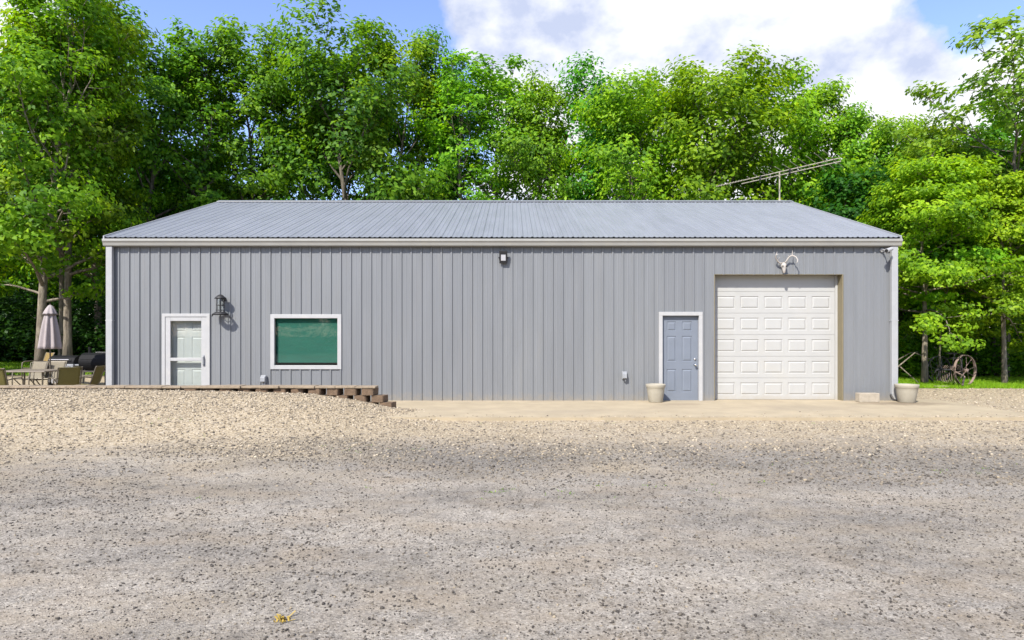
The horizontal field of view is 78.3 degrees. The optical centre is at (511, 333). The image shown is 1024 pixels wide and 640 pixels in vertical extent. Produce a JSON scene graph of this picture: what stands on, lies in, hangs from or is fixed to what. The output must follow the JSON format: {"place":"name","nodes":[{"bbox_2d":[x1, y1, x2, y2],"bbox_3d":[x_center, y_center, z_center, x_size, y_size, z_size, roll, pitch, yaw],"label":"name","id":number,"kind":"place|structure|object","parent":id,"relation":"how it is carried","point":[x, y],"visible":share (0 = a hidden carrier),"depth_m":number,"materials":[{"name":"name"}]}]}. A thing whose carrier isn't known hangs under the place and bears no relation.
{"place":"outdoors","nodes":[
{"label":"outdoors","id":0,"kind":"place"},
{"bbox_2d":[0,337,1023,639],"bbox_3d":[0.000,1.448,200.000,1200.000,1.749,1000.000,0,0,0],"label":"ground","id":1,"kind":"structure","parent":0,"point":[14,571],"depth_m":5.38,"materials":[{"name":"grey gravel"}]},
{"bbox_2d":[0,272,105,362],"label":"undergrowth","id":2,"kind":"object","parent":1,"relation":"on","point":[17,334],"visible":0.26,"depth_m":26.26,"materials":[{"name":"green plant"}]},
{"bbox_2d":[0,49,118,278],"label":"oak tree","id":3,"kind":"object","parent":1,"relation":"on","point":[9,266],"visible":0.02,"depth_m":26.56,"materials":[{"name":"green plant"}]},
{"bbox_2d":[0,0,151,360],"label":"oak tree","id":4,"kind":"object","parent":1,"relation":"on","point":[19,240],"visible":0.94,"depth_m":21.70,"materials":[{"name":"green plant"}]},
{"bbox_2d":[0,6,154,354],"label":"oak tree","id":5,"kind":"object","parent":1,"relation":"on","point":[61,282],"visible":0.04,"depth_m":24.93,"materials":[{"name":"green plant"}]},
{"bbox_2d":[0,0,159,354],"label":"oak tree","id":6,"kind":"object","parent":1,"relation":"on","point":[109,142],"visible":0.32,"depth_m":23.36,"materials":[{"name":"green plant"}]},
{"bbox_2d":[4,0,182,351],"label":"oak tree","id":7,"kind":"object","parent":1,"relation":"on","point":[55,282],"visible":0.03,"depth_m":27.07,"materials":[{"name":"green plant"}]},
{"bbox_2d":[74,0,231,259],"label":"oak tree","id":8,"kind":"object","parent":1,"relation":"on","point":[150,164],"visible":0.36,"depth_m":28.90,"materials":[{"name":"green plant"}]},
{"bbox_2d":[0,385,395,406],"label":"retaining wall","id":9,"kind":"structure","parent":1,"relation":"on","point":[350,391],"depth_m":13.62,"materials":[{"name":"stone"}]},
{"bbox_2d":[132,15,271,210],"bbox_3d":[-15.152,-6.872,30.465,6.451,16.325,6.373,0,0,-40],"label":"oak tree","id":10,"kind":"object","parent":1,"relation":"on","point":[204,141],"visible":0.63,"depth_m":29.55,"materials":[{"name":"green plant"}]},
{"bbox_2d":[155,13,352,214],"bbox_3d":[-12.715,-7.466,32.363,8.220,17.520,9.492,0,0,36],"label":"oak tree","id":11,"kind":"object","parent":1,"relation":"on","point":[270,91],"visible":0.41,"depth_m":30.61,"materials":[{"name":"green plant"}]},
{"bbox_2d":[273,611,294,622],"bbox_3d":[-1.344,1.680,3.722,0.126,0.030,0.108,0,0,-17],"label":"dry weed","id":12,"kind":"object","parent":1,"relation":"on","point":[280,618],"visible":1,"depth_m":3.71,"materials":[{"name":"yellow plant"}]},
{"bbox_2d":[222,58,355,199],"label":"oak tree","id":13,"kind":"object","parent":1,"relation":"on","point":[316,167],"visible":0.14,"depth_m":32.00,"materials":[{"name":"green plant"}]},
{"bbox_2d":[250,0,464,199],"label":"oak tree","id":14,"kind":"object","parent":1,"relation":"on","point":[334,64],"visible":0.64,"depth_m":29.70,"materials":[{"name":"green plant"}]},
{"bbox_2d":[288,21,477,199],"bbox_3d":[-6.409,-7.117,32.632,8.324,17.741,9.612,0,0,36],"label":"oak tree","id":15,"kind":"object","parent":1,"relation":"on","point":[420,54],"visible":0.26,"depth_m":31.96,"materials":[{"name":"green plant"}]},
{"bbox_2d":[357,24,483,199],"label":"oak tree","id":16,"kind":"object","parent":1,"relation":"on","point":[407,139],"visible":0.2,"depth_m":32.85,"materials":[{"name":"green plant"}]},
{"bbox_2d":[394,51,536,199],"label":"oak tree","id":17,"kind":"object","parent":1,"relation":"on","point":[439,148],"visible":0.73,"depth_m":31.30,"materials":[{"name":"green plant"}]},
{"bbox_2d":[450,48,553,199],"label":"oak tree","id":18,"kind":"object","parent":1,"relation":"on","point":[505,87],"visible":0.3,"depth_m":33.11,"materials":[{"name":"green plant"}]},
{"bbox_2d":[102,200,902,400],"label":"metal building","id":19,"kind":"structure","parent":1,"relation":"on","point":[569,300],"depth_m":15.40,"materials":[{"name":"grey metal"}]},
{"bbox_2d":[162,314,209,384],"bbox_3d":[-7.961,0.600,15.401,1.166,2.160,0.179,0,0,0],"label":"storm door","id":20,"kind":"structure","parent":19,"relation":"in","point":[166,318],"depth_m":15.37,"materials":[{"name":"white metal"}]},
{"bbox_2d":[171,321,200,384],"bbox_3d":[-7.961,0.622,15.534,1.006,2.055,0.009,0,0,0],"label":"door","id":21,"kind":"structure","parent":19,"relation":"in","point":[185,335],"depth_m":15.53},
{"bbox_2d":[212,294,230,318],"bbox_3d":[-7.048,-0.647,15.210,0.374,0.586,0.367,0,0,42],"label":"wall lantern","id":22,"kind":"object","parent":19,"relation":"attached to","point":[222,298],"depth_m":15.19,"materials":[{"name":"black metal"}]},
{"bbox_2d":[260,375,266,384],"bbox_3d":[-6.058,1.134,15.320,0.130,0.230,0.108,0,0,0],"label":"outlet box","id":23,"kind":"object","parent":19,"relation":"attached to","point":[263,378],"visible":1,"depth_m":15.30,"materials":[{"name":"white plastic"}]},
{"bbox_2d":[270,314,340,368],"bbox_3d":[-5.035,0.207,15.467,1.733,1.342,0.205,0,0,0],"label":"window","id":24,"kind":"structure","parent":19,"relation":"in","point":[297,341],"depth_m":15.47,"materials":[{"name":"green glass"}]},
{"bbox_2d":[498,251,507,262],"bbox_3d":[-0.211,-1.854,15.307,0.244,0.307,0.138,0,0,0],"label":"flood light","id":25,"kind":"object","parent":19,"relation":"attached to","point":[502,257],"visible":1,"depth_m":15.27,"materials":[{"name":"black metal"}]},
{"bbox_2d":[622,371,626,380],"bbox_3d":[2.741,1.047,15.320,0.120,0.240,0.108,0,0,0],"label":"outlet box","id":26,"kind":"object","parent":19,"relation":"attached to","point":[624,374],"visible":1,"depth_m":15.30,"materials":[{"name":"white plastic"}]},
{"bbox_2d":[659,312,702,400],"bbox_3d":[4.122,0.578,15.416,1.069,2.204,0.112,0,0,0],"label":"door","id":27,"kind":"structure","parent":19,"relation":"in","point":[680,333],"depth_m":15.46,"materials":[{"name":"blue metal"}]},
{"bbox_2d":[714,274,842,400],"bbox_3d":[6.515,0.092,15.529,3.254,3.200,0.302,0,0,0],"label":"garage door","id":28,"kind":"structure","parent":19,"relation":"in","point":[777,336],"depth_m":15.65,"materials":[{"name":"white metal"}]},
{"bbox_2d":[716,150,843,200],"bbox_3d":[8.788,-5.031,20.737,2.555,1.121,4.090,0,0,-68],"label":"tv antenna","id":29,"kind":"object","parent":19,"relation":"on","point":[760,179],"visible":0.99,"depth_m":21.05,"materials":[{"name":"metal"}]},
{"bbox_2d":[775,250,797,272],"bbox_3d":[6.626,-1.738,15.248,0.528,0.551,0.263,0,0,0],"label":"deer skull","id":30,"kind":"object","parent":19,"relation":"attached to","point":[783,265],"visible":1,"depth_m":15.26},
{"bbox_2d":[880,247,892,252],"bbox_3d":[9.030,-2.001,15.179,0.247,0.157,0.402,0,0,0],"label":"security camera","id":31,"kind":"object","parent":19,"relation":"attached to","point":[887,250],"visible":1,"depth_m":15.05,"materials":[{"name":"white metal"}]},
{"bbox_2d":[0,120,1019,318],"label":"woods","id":32,"kind":"object","parent":1,"relation":"on","point":[829,185],"visible":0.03,"depth_m":27.80,"materials":[{"name":"green plant"}]},
{"bbox_2d":[56,418,984,498],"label":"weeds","id":33,"kind":"object","parent":1,"relation":"on","point":[557,489],"visible":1,"depth_m":7.08,"materials":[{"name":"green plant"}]},
{"bbox_2d":[27,202,1022,357],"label":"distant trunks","id":34,"kind":"object","parent":1,"relation":"on","point":[845,204],"visible":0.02,"depth_m":30.95,"materials":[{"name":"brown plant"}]},
{"bbox_2d":[487,60,586,199],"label":"oak tree","id":35,"kind":"object","parent":1,"relation":"on","point":[552,171],"visible":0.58,"depth_m":31.76,"materials":[{"name":"green plant"}]},
{"bbox_2d":[534,49,640,199],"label":"oak tree","id":36,"kind":"object","parent":1,"relation":"on","point":[583,72],"visible":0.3,"depth_m":32.52,"materials":[{"name":"green plant"}]},
{"bbox_2d":[524,63,703,199],"bbox_3d":[5.710,-5.553,31.051,10.062,14.610,9.347,0,0,30],"label":"oak tree","id":37,"kind":"object","parent":1,"relation":"on","point":[617,113],"visible":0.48,"depth_m":30.20,"materials":[{"name":"green plant"}]},
{"bbox_2d":[619,63,750,199],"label":"oak tree","id":38,"kind":"object","parent":1,"relation":"on","point":[654,74],"visible":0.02,"depth_m":34.10,"materials":[{"name":"green plant"}]},
{"bbox_2d":[579,40,811,238],"bbox_3d":[9.331,-6.108,31.515,11.645,15.720,12.535,0,0,40],"label":"oak tree","id":39,"kind":"object","parent":1,"relation":"on","point":[721,110],"visible":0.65,"depth_m":29.32,"materials":[{"name":"green plant"}]},
{"bbox_2d":[694,58,887,216],"bbox_3d":[14.003,-6.078,32.424,10.019,15.661,10.785,0,0,0],"label":"oak tree","id":40,"kind":"object","parent":1,"relation":"on","point":[801,179],"visible":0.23,"depth_m":30.50,"materials":[{"name":"green plant"}]},
{"bbox_2d":[741,79,883,218],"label":"oak tree","id":41,"kind":"object","parent":1,"relation":"on","point":[836,102],"visible":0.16,"depth_m":30.50,"materials":[{"name":"green plant"}]},
{"bbox_2d":[803,100,911,315],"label":"oak tree","id":42,"kind":"object","parent":1,"relation":"on","point":[854,144],"visible":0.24,"depth_m":28.99,"materials":[{"name":"green plant"}]},
{"bbox_2d":[837,110,957,369],"bbox_3d":[18.239,-4.224,29.160,6.841,11.951,7.364,0,0,-30],"label":"oak tree","id":43,"kind":"object","parent":1,"relation":"on","point":[894,128],"visible":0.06,"depth_m":28.06,"materials":[{"name":"green plant"}]},
{"bbox_2d":[898,352,932,382],"bbox_3d":[13.777,1.200,21.708,0.812,1.089,2.717,0,0,44],"label":"fallen branch","id":44,"kind":"object","parent":1,"relation":"on","point":[907,359],"visible":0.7,"depth_m":21.50,"materials":[{"name":"grey wood"}]},
{"bbox_2d":[853,146,1023,382],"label":"maple tree","id":45,"kind":"object","parent":1,"relation":"on","point":[940,215],"visible":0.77,"depth_m":20.13,"materials":[{"name":"green plant"}]},
{"bbox_2d":[885,117,1012,373],"bbox_3d":[18.239,-3.522,26.173,6.117,10.548,5.682,0,0,10],"label":"oak tree","id":46,"kind":"object","parent":1,"relation":"on","point":[984,137],"visible":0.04,"depth_m":25.27,"materials":[{"name":"green plant"}]},
{"bbox_2d":[928,353,976,385],"bbox_3d":[14.407,1.175,20.795,1.794,1.050,1.300,0,0,-40],"label":"hay rake","id":47,"kind":"object","parent":1,"relation":"on","point":[949,369],"visible":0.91,"depth_m":20.79,"materials":[{"name":"metal"}]},
{"bbox_2d":[886,76,1023,376],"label":"walnut tree","id":48,"kind":"object","parent":1,"relation":"on","point":[989,116],"visible":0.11,"depth_m":24.08,"materials":[{"name":"green plant"}]},
{"bbox_2d":[892,6,1023,278],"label":"walnut tree","id":49,"kind":"object","parent":1,"relation":"on","point":[951,146],"visible":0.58,"depth_m":22.07,"materials":[{"name":"green plant"}]},
{"bbox_2d":[904,221,1014,380],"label":"sapling","id":50,"kind":"object","parent":1,"relation":"on","point":[931,298],"visible":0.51,"depth_m":21.01,"materials":[{"name":"green plant"}]},
{"bbox_2d":[898,303,1023,378],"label":"undergrowth","id":51,"kind":"object","parent":1,"relation":"on","point":[913,365],"visible":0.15,"depth_m":24.17,"materials":[{"name":"green plant"}]},
{"bbox_2d":[898,198,1023,376],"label":"maple tree","id":52,"kind":"object","parent":1,"relation":"on","point":[983,332],"visible":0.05,"depth_m":23.07,"materials":[{"name":"green plant"}]},
{"bbox_2d":[916,169,1023,382],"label":"maple tree","id":53,"kind":"object","parent":1,"relation":"on","point":[1010,187],"visible":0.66,"depth_m":20.49,"materials":[{"name":"green plant"}]},
{"bbox_2d":[937,272,1023,376],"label":"sapling","id":54,"kind":"object","parent":1,"relation":"on","point":[985,308],"visible":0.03,"depth_m":23.53,"materials":[{"name":"green plant"}]},
{"bbox_2d":[974,130,1023,375],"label":"oak tree","id":55,"kind":"object","parent":1,"relation":"on","point":[1001,144],"visible":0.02,"depth_m":25.41,"materials":[{"name":"green plant"}]},
{"bbox_2d":[0,359,1023,388],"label":"lawn","id":56,"kind":"structure","parent":0,"point":[1014,382],"depth_m":21.51,"materials":[{"name":"green plant"}]},
{"bbox_2d":[0,0,1023,334],"label":"sky","id":57,"kind":"structure","parent":0,"point":[885,46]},
{"bbox_2d":[378,399,1023,420],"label":"pavement","id":58,"kind":"structure","parent":0,"point":[790,409],"depth_m":13.42,"materials":[{"name":"concrete"}]},
{"bbox_2d":[646,383,665,402],"bbox_3d":[3.437,1.430,15.060,0.470,0.430,0.470,0,0,0],"label":"flower pot","id":59,"kind":"object","parent":58,"relation":"on","point":[655,392],"visible":1,"depth_m":14.90,"materials":[{"name":"ceramic"}]},
{"bbox_2d":[855,393,879,401],"bbox_3d":[8.515,1.536,15.080,0.480,0.215,0.200,0,0,0],"label":"concrete block","id":60,"kind":"object","parent":58,"relation":"on","point":[867,397],"depth_m":14.98,"materials":[{"name":"beige concrete"}]},
{"bbox_2d":[894,383,919,402],"bbox_3d":[9.407,1.430,15.000,0.520,0.430,0.520,0,0,0],"label":"flower pot","id":61,"kind":"object","parent":58,"relation":"on","point":[906,393],"visible":1,"depth_m":14.83,"materials":[{"name":"ceramic"}]},
{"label":"patio","id":62,"kind":"structure","parent":0,"visible":0},
{"bbox_2d":[0,368,23,384],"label":"patio chair","id":63,"kind":"object","parent":62,"relation":"on","point":[4,380],"visible":0.39,"depth_m":14.93,"materials":[{"name":"brown metal"}]},
{"bbox_2d":[11,361,48,384],"bbox_3d":[-13.913,1.249,18.204,0.577,0.868,0.700,0,0,8],"label":"patio chair","id":64,"kind":"object","parent":62,"relation":"on","point":[39,364],"visible":0.54,"depth_m":18.42,"materials":[{"name":"beige fabric"}]},
{"bbox_2d":[6,369,56,384],"bbox_3d":[-12.930,1.333,17.000,1.320,0.686,0.960,0,0,0],"label":"patio table","id":65,"kind":"object","parent":62,"relation":"on","point":[35,370],"visible":0.39,"depth_m":16.76,"materials":[{"name":"metal"}]},
{"bbox_2d":[21,352,54,380],"bbox_3d":[-14.784,1.029,19.647,0.577,0.868,0.700,0,0,30],"label":"patio chair","id":66,"kind":"object","parent":62,"relation":"on","point":[46,357],"visible":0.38,"depth_m":19.78,"materials":[{"name":"brown metal"}]},
{"bbox_2d":[37,304,62,384],"bbox_3d":[-12.916,0.420,17.620,0.577,2.500,0.577,0,0,0],"label":"patio umbrella","id":67,"kind":"object","parent":62,"relation":"on","point":[49,337],"visible":0.93,"depth_m":17.49,"materials":[{"name":"beige fabric"}]},
{"bbox_2d":[33,361,67,384],"bbox_3d":[-13.446,1.249,18.354,0.578,0.868,0.700,0,0,-6],"label":"patio chair","id":68,"kind":"object","parent":62,"relation":"on","point":[55,364],"visible":0.51,"depth_m":18.59,"materials":[{"name":"beige fabric"}]},
{"bbox_2d":[47,366,82,384],"bbox_3d":[-11.040,1.249,15.567,0.700,0.868,0.577,0,0,38],"label":"patio chair","id":69,"kind":"object","parent":62,"relation":"on","point":[69,376],"visible":0.59,"depth_m":15.40,"materials":[{"name":"brown fabric"}]},
{"bbox_2d":[46,355,84,384],"bbox_3d":[-13.950,1.180,19.668,1.440,0.977,0.625,0,0,0],"label":"gas grill","id":70,"kind":"object","parent":62,"relation":"on","point":[72,360],"visible":0.21,"depth_m":19.50,"materials":[{"name":"black metal"}]},
{"bbox_2d":[78,347,105,384],"bbox_3d":[-12.480,1.041,18.882,0.880,1.262,0.804,0,0,0],"label":"barrel smoker","id":71,"kind":"object","parent":62,"relation":"on","point":[89,361],"visible":0.56,"depth_m":18.75,"materials":[{"name":"black metal"}]},
{"bbox_2d":[81,365,105,384],"bbox_3d":[-10.817,1.249,16.009,0.700,0.868,0.577,0,0,-10],"label":"patio chair","id":72,"kind":"object","parent":62,"relation":"on","point":[97,375],"visible":0.47,"depth_m":16.06,"materials":[{"name":"brown fabric"}]}
]}

